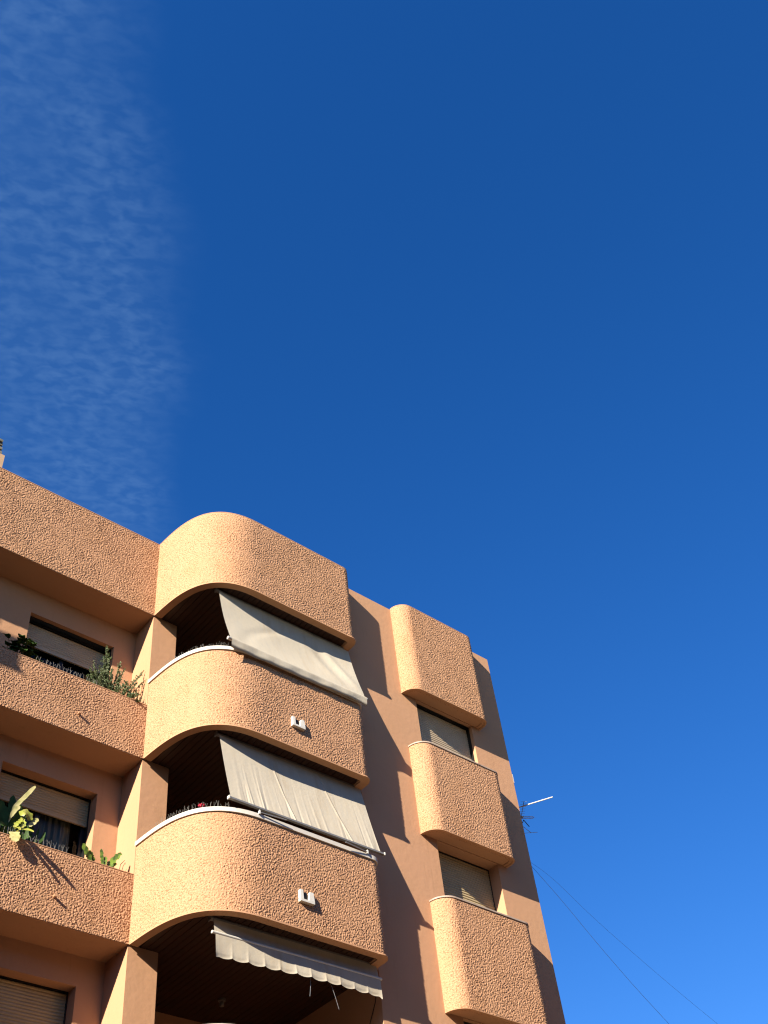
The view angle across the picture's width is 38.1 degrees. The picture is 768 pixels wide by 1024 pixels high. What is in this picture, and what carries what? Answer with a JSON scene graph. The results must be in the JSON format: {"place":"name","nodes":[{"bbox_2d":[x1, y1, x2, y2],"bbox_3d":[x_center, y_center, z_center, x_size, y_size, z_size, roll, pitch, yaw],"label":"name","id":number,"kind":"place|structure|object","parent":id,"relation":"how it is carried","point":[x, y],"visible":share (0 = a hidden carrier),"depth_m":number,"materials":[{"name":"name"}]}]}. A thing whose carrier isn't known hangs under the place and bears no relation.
{"place":"outdoors","nodes":[
{"label":"outdoors","id":0,"kind":"place"},
{"bbox_2d":[0,0,767,1023],"label":"sky","id":1,"kind":"structure","parent":0,"point":[462,305],"materials":[{"name":"blue"}]},
{"label":"ground","id":2,"kind":"structure","parent":0,"visible":0},
{"bbox_2d":[0,438,565,1023],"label":"apartment building","id":3,"kind":"structure","parent":2,"relation":"on","point":[434,914],"depth_m":17.32,"materials":[{"name":"orange"}]},
{"bbox_2d":[0,786,38,841],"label":"strap leaf plant","id":4,"kind":"object","parent":3,"relation":"on","point":[18,813],"visible":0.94,"depth_m":15.11,"materials":[{"name":"green plant"}]},
{"bbox_2d":[2,633,40,660],"bbox_3d":[-5.542,2.163,17.020,0.738,0.551,0.412,30,-58,-29],"label":"leafy plant","id":5,"kind":"object","parent":3,"relation":"on","point":[15,646],"visible":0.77,"depth_m":17.08,"materials":[{"name":"green plant"}]},
{"bbox_2d":[0,975,68,1023],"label":"window","id":6,"kind":"structure","parent":3,"relation":"in","point":[21,1002],"depth_m":14.34,"materials":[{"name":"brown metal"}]},
{"bbox_2d":[3,826,67,852],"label":"bird spikes","id":7,"kind":"object","parent":3,"relation":"on","point":[33,838],"visible":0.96,"depth_m":14.98,"materials":[{"name":"grey metal"}]},
{"bbox_2d":[27,826,44,844],"bbox_3d":[-4.776,4.527,15.228,0.249,0.634,0.030,30,-58,-29],"label":"blade leaf plant","id":8,"kind":"object","parent":3,"relation":"on","point":[41,838],"visible":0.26,"depth_m":15.31,"materials":[{"name":"green plant"}]},
{"bbox_2d":[4,801,70,851],"bbox_3d":[-5.078,4.687,16.157,1.085,1.420,0.066,30,-58,-29],"label":"curtain","id":9,"kind":"object","parent":3,"relation":"hanging from","point":[55,830],"visible":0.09,"depth_m":16.39,"materials":[{"name":"grey fabric"}]},
{"bbox_2d":[0,769,90,857],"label":"window","id":10,"kind":"structure","parent":3,"relation":"in","point":[45,799],"depth_m":16.44,"materials":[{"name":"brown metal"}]},
{"bbox_2d":[36,657,95,681],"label":"bird spikes","id":11,"kind":"object","parent":3,"relation":"on","point":[70,671],"visible":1,"depth_m":17.28,"materials":[{"name":"grey metal"}]},
{"bbox_2d":[25,616,110,676],"bbox_3d":[-5.280,2.549,18.270,1.545,1.328,0.255,30,-58,-29],"label":"window","id":12,"kind":"structure","parent":3,"relation":"in","point":[64,645],"depth_m":18.61,"materials":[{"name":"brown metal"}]},
{"bbox_2d":[82,843,94,860],"bbox_3d":[-4.093,4.808,15.414,0.051,0.392,0.272,-32,-52,20],"label":"wavy leaf plant","id":13,"kind":"object","parent":3,"relation":"on","point":[88,853],"visible":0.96,"depth_m":15.46,"materials":[{"name":"green plant"}]},
{"bbox_2d":[100,849,107,864],"bbox_3d":[-3.931,4.904,15.534,0.128,0.404,0.050,30,-58,-29],"label":"wavy leaf plant","id":14,"kind":"object","parent":3,"relation":"on","point":[103,859],"visible":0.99,"depth_m":15.59,"materials":[{"name":"green plant"}]},
{"bbox_2d":[107,852,121,866],"bbox_3d":[-3.808,4.957,15.618,0.242,0.445,0.039,11,-51,-16],"label":"wavy leaf plant","id":15,"kind":"object","parent":3,"relation":"on","point":[112,862],"visible":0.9,"depth_m":15.67,"materials":[{"name":"green plant"}]},
{"bbox_2d":[86,645,144,701],"bbox_3d":[-4.351,2.656,18.058,1.013,1.248,0.429,19,-53,-22],"label":"shrub","id":16,"kind":"object","parent":3,"relation":"on","point":[104,680],"visible":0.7,"depth_m":17.93,"materials":[{"name":"green plant"}]},
{"bbox_2d":[155,800,228,825],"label":"bird spikes","id":17,"kind":"object","parent":3,"relation":"on","point":[188,810],"visible":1,"depth_m":15.74,"materials":[{"name":"grey metal"}]},
{"bbox_2d":[218,997,225,1006],"bbox_3d":[-2.354,7.120,16.146,0.110,0.103,0.110,30,-58,-29],"label":"ceiling lamp","id":18,"kind":"object","parent":3,"relation":"attached to","point":[221,1000],"visible":1,"depth_m":16.13,"materials":[{"name":"grey metal"}]},
{"bbox_2d":[214,588,367,705],"bbox_3d":[-1.581,2.317,19.074,2.899,1.667,0.473,30,-58,-29],"label":"awning","id":19,"kind":"object","parent":3,"relation":"attached to","point":[264,636],"visible":1,"depth_m":19.06,"materials":[{"name":"fabric"}]},
{"bbox_2d":[208,916,382,1007],"bbox_3d":[-1.135,6.122,14.991,2.855,0.931,0.182,30,-58,-29],"label":"awning","id":20,"kind":"object","parent":3,"relation":"attached to","point":[246,944],"visible":1,"depth_m":14.97,"materials":[{"name":"fabric"}]},
{"bbox_2d":[291,716,305,730],"bbox_3d":[-1.362,3.353,17.638,0.243,0.175,0.064,30,-58,-29],"label":"wall lamp","id":21,"kind":"object","parent":3,"relation":"attached to","point":[297,724],"visible":1,"depth_m":17.61,"materials":[{"name":"white plastic"}]},
{"bbox_2d":[214,731,385,856],"bbox_3d":[-1.266,4.282,16.925,2.863,1.566,0.470,30,-58,-29],"label":"awning","id":22,"kind":"object","parent":3,"relation":"attached to","point":[271,784],"visible":1,"depth_m":16.88,"materials":[{"name":"fabric"}]},
{"bbox_2d":[298,889,314,905],"bbox_3d":[-1.074,5.342,15.416,0.243,0.175,0.064,30,-58,-29],"label":"wall lamp","id":23,"kind":"object","parent":3,"relation":"attached to","point":[304,899],"visible":1,"depth_m":15.39,"materials":[{"name":"white plastic"}]},
{"bbox_2d":[416,704,474,761],"bbox_3d":[1.133,4.486,20.819,1.444,1.616,0.148,30,-58,-29],"label":"window","id":24,"kind":"structure","parent":3,"relation":"in","point":[435,728],"depth_m":21.21,"materials":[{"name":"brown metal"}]},
{"bbox_2d":[438,851,495,910],"bbox_3d":[1.341,6.553,18.651,1.444,1.616,0.089,30,-58,-29],"label":"window","id":25,"kind":"structure","parent":3,"relation":"in","point":[462,879],"depth_m":19.01,"materials":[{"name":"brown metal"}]},
{"bbox_2d":[519,796,552,832],"bbox_3d":[2.686,6.438,21.292,1.131,1.551,1.296,3,-49,-10],"label":"tv antenna","id":26,"kind":"object","parent":3,"relation":"attached to","point":[527,817],"visible":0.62,"depth_m":21.69,"materials":[{"name":"silver metal"}]},
{"bbox_2d":[532,867,668,1023],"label":"overhead cable","id":27,"kind":"object","parent":3,"relation":"attached to","point":[597,943],"visible":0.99,"depth_m":20.13,"materials":[{"name":"grey plastic"}]},
{"bbox_2d":[532,863,714,1021],"bbox_3d":[8.630,11.480,21.915,15.204,5.612,0.004,30,-58,-29],"label":"overhead cable","id":28,"kind":"object","parent":3,"relation":"attached to","point":[616,938],"visible":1,"depth_m":20.63,"materials":[{"name":"grey plastic"}]}
]}

